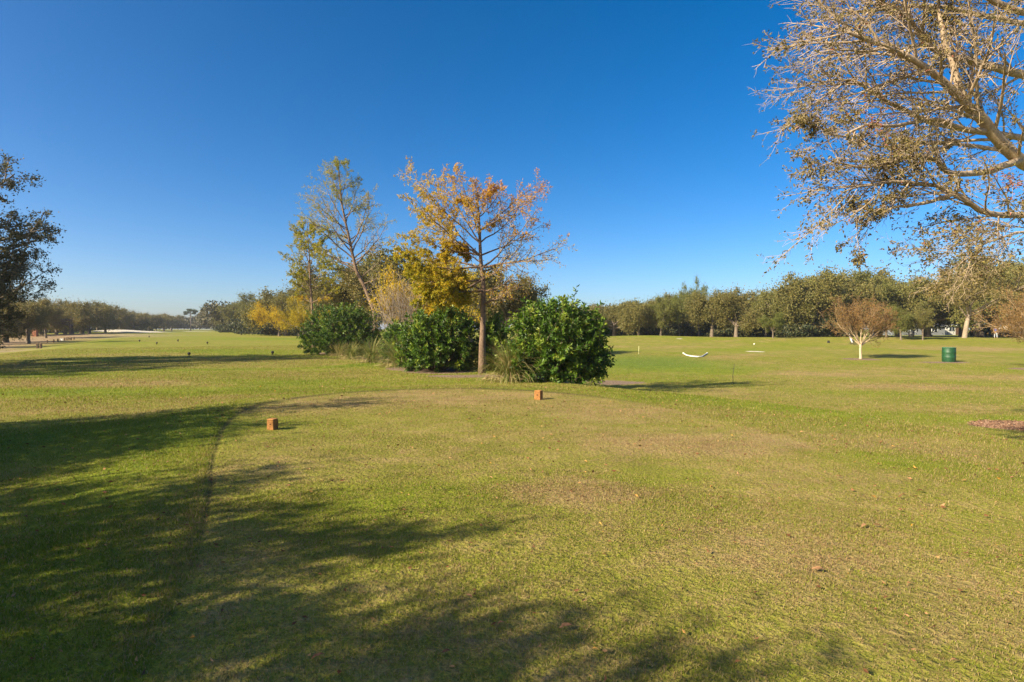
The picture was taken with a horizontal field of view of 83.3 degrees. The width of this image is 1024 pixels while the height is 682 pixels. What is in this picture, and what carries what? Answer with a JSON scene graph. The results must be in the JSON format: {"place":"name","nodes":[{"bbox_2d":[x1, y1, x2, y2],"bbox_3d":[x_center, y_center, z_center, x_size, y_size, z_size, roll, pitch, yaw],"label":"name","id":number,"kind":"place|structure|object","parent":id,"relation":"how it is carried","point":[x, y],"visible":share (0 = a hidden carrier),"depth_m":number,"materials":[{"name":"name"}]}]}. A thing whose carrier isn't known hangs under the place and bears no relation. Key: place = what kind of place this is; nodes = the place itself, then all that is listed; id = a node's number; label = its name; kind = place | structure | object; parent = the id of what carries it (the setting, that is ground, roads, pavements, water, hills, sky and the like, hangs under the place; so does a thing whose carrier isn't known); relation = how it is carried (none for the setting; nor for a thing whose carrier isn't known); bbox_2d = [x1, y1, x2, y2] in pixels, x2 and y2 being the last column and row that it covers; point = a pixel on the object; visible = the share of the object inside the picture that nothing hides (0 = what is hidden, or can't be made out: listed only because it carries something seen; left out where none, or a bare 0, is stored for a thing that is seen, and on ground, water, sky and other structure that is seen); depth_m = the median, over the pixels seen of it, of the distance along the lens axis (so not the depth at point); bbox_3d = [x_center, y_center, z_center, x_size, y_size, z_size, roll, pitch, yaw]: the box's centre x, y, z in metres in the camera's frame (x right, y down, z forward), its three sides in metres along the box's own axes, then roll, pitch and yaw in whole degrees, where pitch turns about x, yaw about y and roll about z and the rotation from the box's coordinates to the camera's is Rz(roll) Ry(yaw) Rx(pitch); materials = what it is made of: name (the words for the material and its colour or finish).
{"place":"outdoors","nodes":[
{"label":"outdoors","id":0,"kind":"place"},
{"bbox_2d":[0,329,1023,681],"bbox_3d":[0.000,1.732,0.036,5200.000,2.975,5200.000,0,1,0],"label":"ground","id":1,"kind":"structure","parent":0,"point":[916,349],"depth_m":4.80,"materials":[{"name":"green plant"}]},
{"bbox_2d":[2,324,46,341],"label":"oak tree","id":2,"kind":"object","parent":1,"relation":"on","point":[22,332],"visible":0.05,"depth_m":91.68,"materials":[{"name":"green plant"}]},
{"bbox_2d":[0,248,52,348],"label":"dark oak","id":3,"kind":"object","parent":1,"relation":"on","point":[9,324],"visible":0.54,"depth_m":33.98,"materials":[{"name":"green plant"}]},
{"bbox_2d":[1,298,56,342],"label":"oak tree","id":4,"kind":"object","parent":1,"relation":"on","point":[39,313],"visible":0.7,"depth_m":84.63,"materials":[{"name":"green plant"}]},
{"bbox_2d":[0,149,66,312],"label":"dark oak","id":5,"kind":"object","parent":1,"relation":"on","point":[15,237],"visible":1,"depth_m":31.88,"materials":[{"name":"green plant"}]},
{"bbox_2d":[32,329,38,336],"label":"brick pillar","id":6,"kind":"structure","parent":1,"relation":"on","point":[35,332],"depth_m":117.66,"materials":[{"name":"orange paint"}]},
{"bbox_2d":[27,297,64,337],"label":"oak tree","id":7,"kind":"object","parent":1,"relation":"on","point":[56,317],"visible":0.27,"depth_m":111.50,"materials":[{"name":"green plant"}]},
{"bbox_2d":[25,297,69,334],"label":"oak tree","id":8,"kind":"object","parent":1,"relation":"on","point":[56,302],"depth_m":142.53,"materials":[{"name":"green plant"}]},
{"bbox_2d":[49,297,74,333],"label":"oak tree","id":9,"kind":"object","parent":1,"relation":"on","point":[56,331],"visible":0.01,"depth_m":148.82,"materials":[{"name":"green plant"}]},
{"bbox_2d":[49,298,83,333],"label":"oak tree","id":10,"kind":"object","parent":1,"relation":"on","point":[64,332],"depth_m":157.96,"materials":[{"name":"green plant"}]},
{"bbox_2d":[31,298,114,333],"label":"oak tree","id":11,"kind":"object","parent":1,"relation":"on","point":[80,315],"visible":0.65,"depth_m":127.28,"materials":[{"name":"green plant"}]},
{"bbox_2d":[53,303,123,333],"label":"oak tree","id":12,"kind":"object","parent":1,"relation":"on","point":[111,325],"visible":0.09,"depth_m":176.82,"materials":[{"name":"green plant"}]},
{"bbox_2d":[60,297,118,333],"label":"oak tree","id":13,"kind":"object","parent":1,"relation":"on","point":[112,316],"visible":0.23,"depth_m":159.65,"materials":[{"name":"green plant"}]},
{"bbox_2d":[92,303,126,332],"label":"oak tree","id":14,"kind":"object","parent":1,"relation":"on","point":[121,324],"visible":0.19,"depth_m":182.86,"materials":[{"name":"green plant"}]},
{"bbox_2d":[98,305,138,329],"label":"oak tree","id":15,"kind":"object","parent":1,"relation":"on","point":[128,320],"visible":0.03,"depth_m":219.29,"materials":[{"name":"green plant"}]},
{"bbox_2d":[117,307,131,329],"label":"oak tree","id":16,"kind":"object","parent":1,"relation":"on","point":[126,318],"visible":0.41,"depth_m":204.16,"materials":[{"name":"green plant"}]},
{"bbox_2d":[118,309,153,330],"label":"oak tree","id":17,"kind":"object","parent":1,"relation":"on","point":[141,322],"visible":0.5,"depth_m":224.27,"materials":[{"name":"green plant"}]},
{"bbox_2d":[138,312,168,330],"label":"oak tree","id":18,"kind":"object","parent":1,"relation":"on","point":[157,320],"visible":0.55,"depth_m":249.51,"materials":[{"name":"green plant"}]},
{"bbox_2d":[157,313,176,330],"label":"oak tree","id":19,"kind":"object","parent":1,"relation":"on","point":[170,322],"visible":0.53,"depth_m":279.65,"materials":[{"name":"green plant"}]},
{"bbox_2d":[164,315,186,330],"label":"oak tree","id":20,"kind":"object","parent":1,"relation":"on","point":[178,318],"visible":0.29,"depth_m":330.31,"materials":[{"name":"green plant"}]},
{"bbox_2d":[157,316,215,329],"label":"distant woods","id":21,"kind":"object","parent":1,"relation":"on","point":[194,324],"visible":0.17,"depth_m":369.98,"materials":[{"name":"plant"}]},
{"bbox_2d":[183,308,197,330],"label":"pine tree","id":22,"kind":"object","parent":1,"relation":"on","point":[190,310],"visible":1,"depth_m":329.55,"materials":[{"name":"plant"}]},
{"bbox_2d":[31,317,372,335],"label":"undergrowth","id":23,"kind":"object","parent":1,"relation":"on","point":[234,327],"visible":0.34,"depth_m":144.73,"materials":[{"name":"green plant"}]},
{"bbox_2d":[209,316,226,324],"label":"oak tree","id":24,"kind":"object","parent":1,"relation":"on","point":[218,322],"visible":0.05,"depth_m":226.26,"materials":[{"name":"green plant"}]},
{"bbox_2d":[213,297,260,321],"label":"oak tree","id":25,"kind":"object","parent":1,"relation":"on","point":[228,312],"visible":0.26,"depth_m":189.27,"materials":[{"name":"green plant"}]},
{"bbox_2d":[232,291,256,318],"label":"oak tree","id":26,"kind":"object","parent":1,"relation":"on","point":[243,300],"visible":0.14,"depth_m":167.08,"materials":[{"name":"green plant"}]},
{"bbox_2d":[234,286,303,335],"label":"oak tree","id":27,"kind":"object","parent":1,"relation":"on","point":[263,302],"visible":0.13,"depth_m":122.96,"materials":[{"name":"green plant"}]},
{"bbox_2d":[247,297,290,335],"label":"yellow tree","id":28,"kind":"object","parent":1,"relation":"on","point":[265,316],"visible":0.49,"depth_m":117.72,"materials":[{"name":"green plant"}]},
{"bbox_2d":[245,283,293,325],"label":"oak tree","id":29,"kind":"object","parent":1,"relation":"on","point":[277,295],"visible":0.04,"depth_m":148.39,"materials":[{"name":"green plant"}]},
{"bbox_2d":[267,418,277,429],"bbox_3d":[-3.815,1.327,9.177,0.124,0.185,0.126,0,1,16],"label":"tee marker","id":30,"kind":"object","parent":1,"relation":"on","point":[272,423],"visible":0.98,"depth_m":9.13,"materials":[{"name":"orange wood"}]},
{"bbox_2d":[266,290,315,335],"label":"oak tree","id":31,"kind":"object","parent":1,"relation":"on","point":[280,300],"visible":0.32,"depth_m":114.67,"materials":[{"name":"green plant"}]},
{"bbox_2d":[277,296,329,333],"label":"yellow tree","id":32,"kind":"object","parent":1,"relation":"on","point":[294,315],"visible":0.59,"depth_m":83.39,"materials":[{"name":"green plant"}]},
{"bbox_2d":[277,215,343,346],"bbox_3d":[-19.478,-5.688,55.604,6.703,12.859,4.754,1,2,38],"label":"cypress tree","id":33,"kind":"object","parent":1,"relation":"on","point":[298,274],"visible":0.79,"depth_m":55.34,"materials":[{"name":"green plant"}]},
{"bbox_2d":[279,270,358,318],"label":"oak tree","id":34,"kind":"object","parent":1,"relation":"on","point":[293,291],"visible":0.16,"depth_m":89.81,"materials":[{"name":"green plant"}]},
{"bbox_2d":[324,341,347,356],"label":"ornamental grass","id":35,"kind":"object","parent":1,"relation":"on","point":[337,348],"depth_m":39.90,"materials":[{"name":"plant"}]},
{"bbox_2d":[296,300,384,354],"bbox_3d":[-12.731,-0.992,43.214,6.790,4.248,6.256,0,1,0],"label":"leafy shrub","id":36,"kind":"object","parent":1,"relation":"on","point":[326,335],"visible":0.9,"depth_m":42.26,"materials":[{"name":"green plant"}]},
{"bbox_2d":[282,243,403,337],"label":"oak tree","id":37,"kind":"object","parent":1,"relation":"on","point":[352,293],"visible":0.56,"depth_m":67.34,"materials":[{"name":"green plant"}]},
{"bbox_2d":[293,156,397,350],"bbox_3d":[-14.112,-7.297,48.697,8.228,16.514,7.092,-1,1,-36],"label":"cypress tree","id":38,"kind":"object","parent":1,"relation":"on","point":[344,201],"visible":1,"depth_m":48.33,"materials":[{"name":"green plant"}]},
{"bbox_2d":[330,338,363,359],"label":"ornamental grass","id":39,"kind":"object","parent":1,"relation":"on","point":[349,352],"depth_m":36.42,"materials":[{"name":"plant"}]},
{"bbox_2d":[343,333,390,363],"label":"ornamental grass","id":40,"kind":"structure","parent":1,"relation":"on","point":[367,358],"depth_m":32.49,"materials":[{"name":"plant"}]},
{"bbox_2d":[338,241,430,326],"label":"oak tree","id":41,"kind":"object","parent":1,"relation":"on","point":[369,262],"visible":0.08,"depth_m":69.32,"materials":[{"name":"plant"}]},
{"bbox_2d":[367,335,406,367],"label":"ornamental grass","id":42,"kind":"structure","parent":1,"relation":"on","point":[392,358],"depth_m":29.01,"materials":[{"name":"plant"}]},
{"bbox_2d":[379,317,411,358],"bbox_3d":[-7.315,-0.139,36.620,2.620,2.814,2.590,1,2,42],"label":"leafy shrub","id":43,"kind":"object","parent":1,"relation":"on","point":[394,327],"visible":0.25,"depth_m":36.09,"materials":[{"name":"green plant"}]},
{"bbox_2d":[360,260,431,329],"bbox_3d":[-7.443,-2.199,38.205,4.988,6.707,5.226,1,1,24],"label":"bare shrub","id":44,"kind":"object","parent":1,"relation":"on","point":[398,310],"visible":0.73,"depth_m":38.12,"materials":[{"name":"plant"}]},
{"bbox_2d":[363,250,479,329],"bbox_3d":[-5.459,-2.870,44.756,8.924,8.041,11.888,1,1,31],"label":"yellow tree","id":45,"kind":"object","parent":1,"relation":"on","point":[428,309],"visible":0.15,"depth_m":42.56,"materials":[{"name":"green plant"}]},
{"bbox_2d":[402,254,463,317],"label":"oak tree","id":46,"kind":"object","parent":1,"relation":"on","point":[443,269],"visible":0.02,"depth_m":71.79,"materials":[{"name":"green plant"}]},
{"bbox_2d":[392,304,478,372],"bbox_3d":[-3.480,-0.199,27.061,4.396,3.449,4.043,0,1,0],"label":"leafy shrub","id":47,"kind":"object","parent":1,"relation":"on","point":[435,346],"visible":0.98,"depth_m":26.35,"materials":[{"name":"green plant"}]},
{"bbox_2d":[194,297,748,326],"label":"woods","id":48,"kind":"object","parent":1,"relation":"on","point":[203,316],"visible":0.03,"depth_m":196.86,"materials":[{"name":"green plant"}]},
{"bbox_2d":[382,156,576,373],"bbox_3d":[-1.434,-3.255,25.082,8.676,9.617,4.428,0,1,0],"label":"cypress tree","id":49,"kind":"object","parent":1,"relation":"on","point":[451,284],"visible":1,"depth_m":24.82,"materials":[{"name":"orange plant"}]},
{"bbox_2d":[450,256,508,341],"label":"oak tree","id":50,"kind":"object","parent":1,"relation":"on","point":[478,271],"visible":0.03,"depth_m":70.33,"materials":[{"name":"green plant"}]},
{"bbox_2d":[470,310,519,370],"bbox_3d":[-0.819,-0.010,27.580,2.477,3.100,2.138,0,1,0],"label":"leafy shrub","id":51,"kind":"object","parent":1,"relation":"on","point":[494,331],"visible":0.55,"depth_m":27.26,"materials":[{"name":"green plant"}]},
{"bbox_2d":[466,335,553,383],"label":"ornamental grass","id":52,"kind":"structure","parent":1,"relation":"on","point":[506,371],"depth_m":20.37,"materials":[{"name":"plant"}]},
{"bbox_2d":[467,261,553,340],"bbox_3d":[-0.104,-3.699,57.883,9.351,8.993,6.911,0,1,-18],"label":"oak tree","id":53,"kind":"object","parent":1,"relation":"on","point":[514,306],"visible":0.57,"depth_m":57.14,"materials":[{"name":"green plant"}]},
{"bbox_2d":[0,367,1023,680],"bbox_3d":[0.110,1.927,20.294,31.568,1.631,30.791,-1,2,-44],"label":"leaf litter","id":54,"kind":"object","parent":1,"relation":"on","point":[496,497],"visible":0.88,"depth_m":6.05,"materials":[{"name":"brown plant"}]},
{"bbox_2d":[534,390,542,399],"bbox_3d":[0.602,1.229,13.066,0.148,0.219,0.150,1,1,29],"label":"tee marker","id":55,"kind":"object","parent":1,"relation":"on","point":[538,394],"visible":0.96,"depth_m":13.01,"materials":[{"name":"orange wood"}]},
{"bbox_2d":[494,284,616,385],"bbox_3d":[1.598,-0.161,21.446,4.275,3.864,4.332,-1,1,-30],"label":"leafy shrub","id":56,"kind":"object","parent":1,"relation":"on","point":[565,342],"visible":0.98,"depth_m":20.41,"materials":[{"name":"green plant"}]},
{"bbox_2d":[559,622,571,627],"bbox_3d":[0.285,1.508,3.056,0.071,0.015,0.027,-8,15,-9],"label":"fallen leaf","id":57,"kind":"object","parent":1,"relation":"on","point":[565,624],"visible":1,"depth_m":3.06,"materials":[{"name":"brown plant"}]},
{"bbox_2d":[586,301,615,317],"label":"oak tree","id":58,"kind":"object","parent":1,"relation":"on","point":[600,307],"visible":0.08,"depth_m":125.36,"materials":[{"name":"green plant"}]},
{"bbox_2d":[583,300,642,335],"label":"oak tree","id":59,"kind":"object","parent":1,"relation":"on","point":[612,317],"visible":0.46,"depth_m":111.67,"materials":[{"name":"green plant"}]},
{"bbox_2d":[618,297,654,335],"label":"oak tree","id":60,"kind":"object","parent":1,"relation":"on","point":[637,316],"visible":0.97,"depth_m":105.45,"materials":[{"name":"green plant"}]},
{"bbox_2d":[630,294,678,330],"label":"oak tree","id":61,"kind":"object","parent":1,"relation":"on","point":[639,303],"visible":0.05,"depth_m":119.56,"materials":[{"name":"green plant"}]},
{"bbox_2d":[645,292,687,335],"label":"oak tree","id":62,"kind":"object","parent":1,"relation":"on","point":[660,315],"visible":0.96,"depth_m":104.38,"materials":[{"name":"green plant"}]},
{"bbox_2d":[644,292,706,327],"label":"oak tree","id":63,"kind":"object","parent":1,"relation":"on","point":[668,300],"visible":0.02,"depth_m":119.13,"materials":[{"name":"green plant"}]},
{"bbox_2d":[664,282,693,335],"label":"oak tree","id":64,"kind":"object","parent":1,"relation":"on","point":[675,297],"visible":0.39,"depth_m":108.93,"materials":[{"name":"green plant"}]},
{"bbox_2d":[678,272,709,336],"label":"oak tree","id":65,"kind":"object","parent":1,"relation":"on","point":[704,289],"visible":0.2,"depth_m":110.64,"materials":[{"name":"green plant"}]},
{"bbox_2d":[683,352,707,356],"bbox_3d":[18.969,1.425,60.296,2.392,0.273,5.593,1,1,25],"label":"white pipe","id":66,"kind":"object","parent":1,"relation":"on","point":[695,356],"visible":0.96,"depth_m":58.51,"materials":[{"name":"paint"}]},
{"bbox_2d":[682,285,739,336],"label":"oak tree","id":67,"kind":"object","parent":1,"relation":"on","point":[702,305],"visible":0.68,"depth_m":96.80,"materials":[{"name":"green plant"}]},
{"bbox_2d":[683,288,757,336],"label":"oak tree","id":68,"kind":"object","parent":1,"relation":"on","point":[745,302],"visible":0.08,"depth_m":114.03,"materials":[{"name":"green plant"}]},
{"bbox_2d":[708,282,763,336],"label":"oak tree","id":69,"kind":"object","parent":1,"relation":"on","point":[751,317],"visible":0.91,"depth_m":93.27,"materials":[{"name":"green plant"}]},
{"bbox_2d":[733,286,770,307],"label":"oak tree","id":70,"kind":"object","parent":1,"relation":"on","point":[754,295],"visible":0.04,"depth_m":116.13,"materials":[{"name":"green plant"}]},
{"bbox_2d":[750,289,786,336],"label":"oak tree","id":71,"kind":"object","parent":1,"relation":"on","point":[753,304],"visible":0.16,"depth_m":103.80,"materials":[{"name":"green plant"}]},
{"bbox_2d":[756,312,784,337],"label":"oak tree","id":72,"kind":"object","parent":1,"relation":"on","point":[778,321],"visible":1,"depth_m":87.49,"materials":[{"name":"green plant"}]},
{"bbox_2d":[752,281,833,336],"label":"oak tree","id":73,"kind":"object","parent":1,"relation":"on","point":[765,298],"visible":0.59,"depth_m":98.68,"materials":[{"name":"green plant"}]},
{"bbox_2d":[749,278,847,335],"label":"oak tree","id":74,"kind":"object","parent":1,"relation":"on","point":[776,298],"visible":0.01,"depth_m":113.48,"materials":[{"name":"green plant"}]},
{"bbox_2d":[593,318,1021,336],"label":"undergrowth","id":75,"kind":"object","parent":1,"relation":"on","point":[788,330],"visible":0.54,"depth_m":111.40,"materials":[{"name":"green plant"}]},
{"bbox_2d":[772,265,852,336],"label":"oak tree","id":76,"kind":"object","parent":1,"relation":"on","point":[795,293],"visible":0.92,"depth_m":93.76,"materials":[{"name":"green plant"}]},
{"bbox_2d":[787,265,864,292],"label":"oak tree","id":77,"kind":"object","parent":1,"relation":"on","point":[812,277],"visible":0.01,"depth_m":114.44,"materials":[{"name":"green plant"}]},
{"bbox_2d":[813,262,890,323],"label":"oak tree","id":78,"kind":"object","parent":1,"relation":"on","point":[865,291],"visible":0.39,"depth_m":95.72,"materials":[{"name":"green plant"}]},
{"bbox_2d":[814,292,899,358],"bbox_3d":[34.059,-1.519,56.507,7.414,6.740,5.676,-1,1,-25],"label":"crape myrtle","id":79,"kind":"object","parent":1,"relation":"on","point":[858,318],"visible":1,"depth_m":55.85,"materials":[{"name":"brown plant"}]},
{"bbox_2d":[839,263,902,336],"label":"oak tree","id":80,"kind":"object","parent":1,"relation":"on","point":[868,275],"visible":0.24,"depth_m":101.65,"materials":[{"name":"green plant"}]},
{"bbox_2d":[853,260,898,332],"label":"oak tree","id":81,"kind":"object","parent":1,"relation":"on","point":[882,271],"depth_m":112.95,"materials":[{"name":"green plant"}]},
{"bbox_2d":[746,0,1023,311],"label":"shade tree","id":82,"kind":"object","parent":1,"relation":"on","point":[906,148],"visible":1,"depth_m":11.96,"materials":[{"name":"brown plant"}]},
{"bbox_2d":[835,268,941,336],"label":"oak tree","id":83,"kind":"object","parent":1,"relation":"on","point":[900,287],"depth_m":113.23,"materials":[{"name":"green plant"}]},
{"bbox_2d":[877,302,909,336],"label":"oak tree","id":84,"kind":"object","parent":1,"relation":"on","point":[896,329],"visible":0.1,"depth_m":89.10,"materials":[{"name":"green plant"}]},
{"bbox_2d":[881,304,916,339],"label":"oak tree","id":85,"kind":"object","parent":1,"relation":"on","point":[902,322],"visible":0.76,"depth_m":83.09,"materials":[{"name":"green plant"}]},
{"bbox_2d":[873,325,946,334],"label":"house","id":86,"kind":"structure","parent":1,"relation":"on","point":[938,332],"depth_m":145.99,"materials":[{"name":"grey paint"}]},
{"bbox_2d":[867,270,954,336],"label":"oak tree","id":87,"kind":"object","parent":1,"relation":"on","point":[911,304],"visible":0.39,"depth_m":102.04,"materials":[{"name":"green plant"}]},
{"bbox_2d":[908,331,914,336],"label":"litter bin","id":88,"kind":"object","parent":1,"relation":"on","point":[911,333],"visible":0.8,"depth_m":98.66,"materials":[{"name":"metal"}]},
{"bbox_2d":[900,301,935,339],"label":"oak tree","id":89,"kind":"object","parent":1,"relation":"on","point":[922,317],"visible":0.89,"depth_m":83.49,"materials":[{"name":"green plant"}]},
{"bbox_2d":[878,267,993,336],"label":"oak tree","id":90,"kind":"object","parent":1,"relation":"on","point":[953,315],"visible":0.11,"depth_m":102.98,"materials":[{"name":"green plant"}]},
{"bbox_2d":[942,347,955,361],"bbox_3d":[39.742,1.258,52.393,1.084,1.365,1.084,0,1,0],"label":"green barrel","id":91,"kind":"object","parent":1,"relation":"on","point":[948,354],"visible":0.98,"depth_m":51.99,"materials":[{"name":"paint"}]},
{"bbox_2d":[945,324,968,334],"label":"house","id":92,"kind":"structure","parent":1,"relation":"on","point":[951,331],"depth_m":148.45,"materials":[{"name":"paint"}]},
{"bbox_2d":[900,258,1023,336],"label":"oak tree","id":93,"kind":"object","parent":1,"relation":"on","point":[981,333],"visible":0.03,"depth_m":119.99,"materials":[{"name":"green plant"}]},
{"bbox_2d":[930,259,1023,337],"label":"pale oak","id":94,"kind":"object","parent":1,"relation":"on","point":[975,297],"visible":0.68,"depth_m":85.02,"materials":[{"name":"green plant"}]},
{"bbox_2d":[939,255,1016,336],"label":"oak tree","id":95,"kind":"object","parent":1,"relation":"on","point":[960,332],"visible":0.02,"depth_m":119.27,"materials":[{"name":"green plant"}]},
{"bbox_2d":[942,248,1023,336],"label":"oak tree","id":96,"kind":"object","parent":1,"relation":"on","point":[952,261],"visible":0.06,"depth_m":104.27,"materials":[{"name":"green plant"}]},
{"bbox_2d":[959,253,1023,336],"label":"oak tree","id":97,"kind":"object","parent":1,"relation":"on","point":[1005,272],"depth_m":117.32,"materials":[{"name":"green plant"}]},
{"bbox_2d":[966,283,1023,343],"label":"crape myrtle","id":98,"kind":"object","parent":1,"relation":"on","point":[1016,312],"visible":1,"depth_m":44.34,"materials":[{"name":"brown plant"}]},
{"bbox_2d":[967,419,1023,430],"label":"mulch","id":99,"kind":"object","parent":1,"relation":"on","point":[990,423],"visible":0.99,"depth_m":18.30,"materials":[{"name":"red plant"}]},
{"bbox_2d":[978,258,1023,333],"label":"oak tree","id":100,"kind":"object","parent":1,"relation":"on","point":[1007,280],"visible":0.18,"depth_m":99.23,"materials":[{"name":"green plant"}]},
{"bbox_2d":[1001,250,1021,326],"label":"oak tree","id":101,"kind":"object","parent":1,"relation":"on","point":[1010,261],"visible":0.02,"depth_m":118.82,"materials":[{"name":"green plant"}]},
{"bbox_2d":[0,0,1023,328],"label":"sky","id":102,"kind":"structure","parent":0,"point":[173,143],"materials":[{"name":"blue"}]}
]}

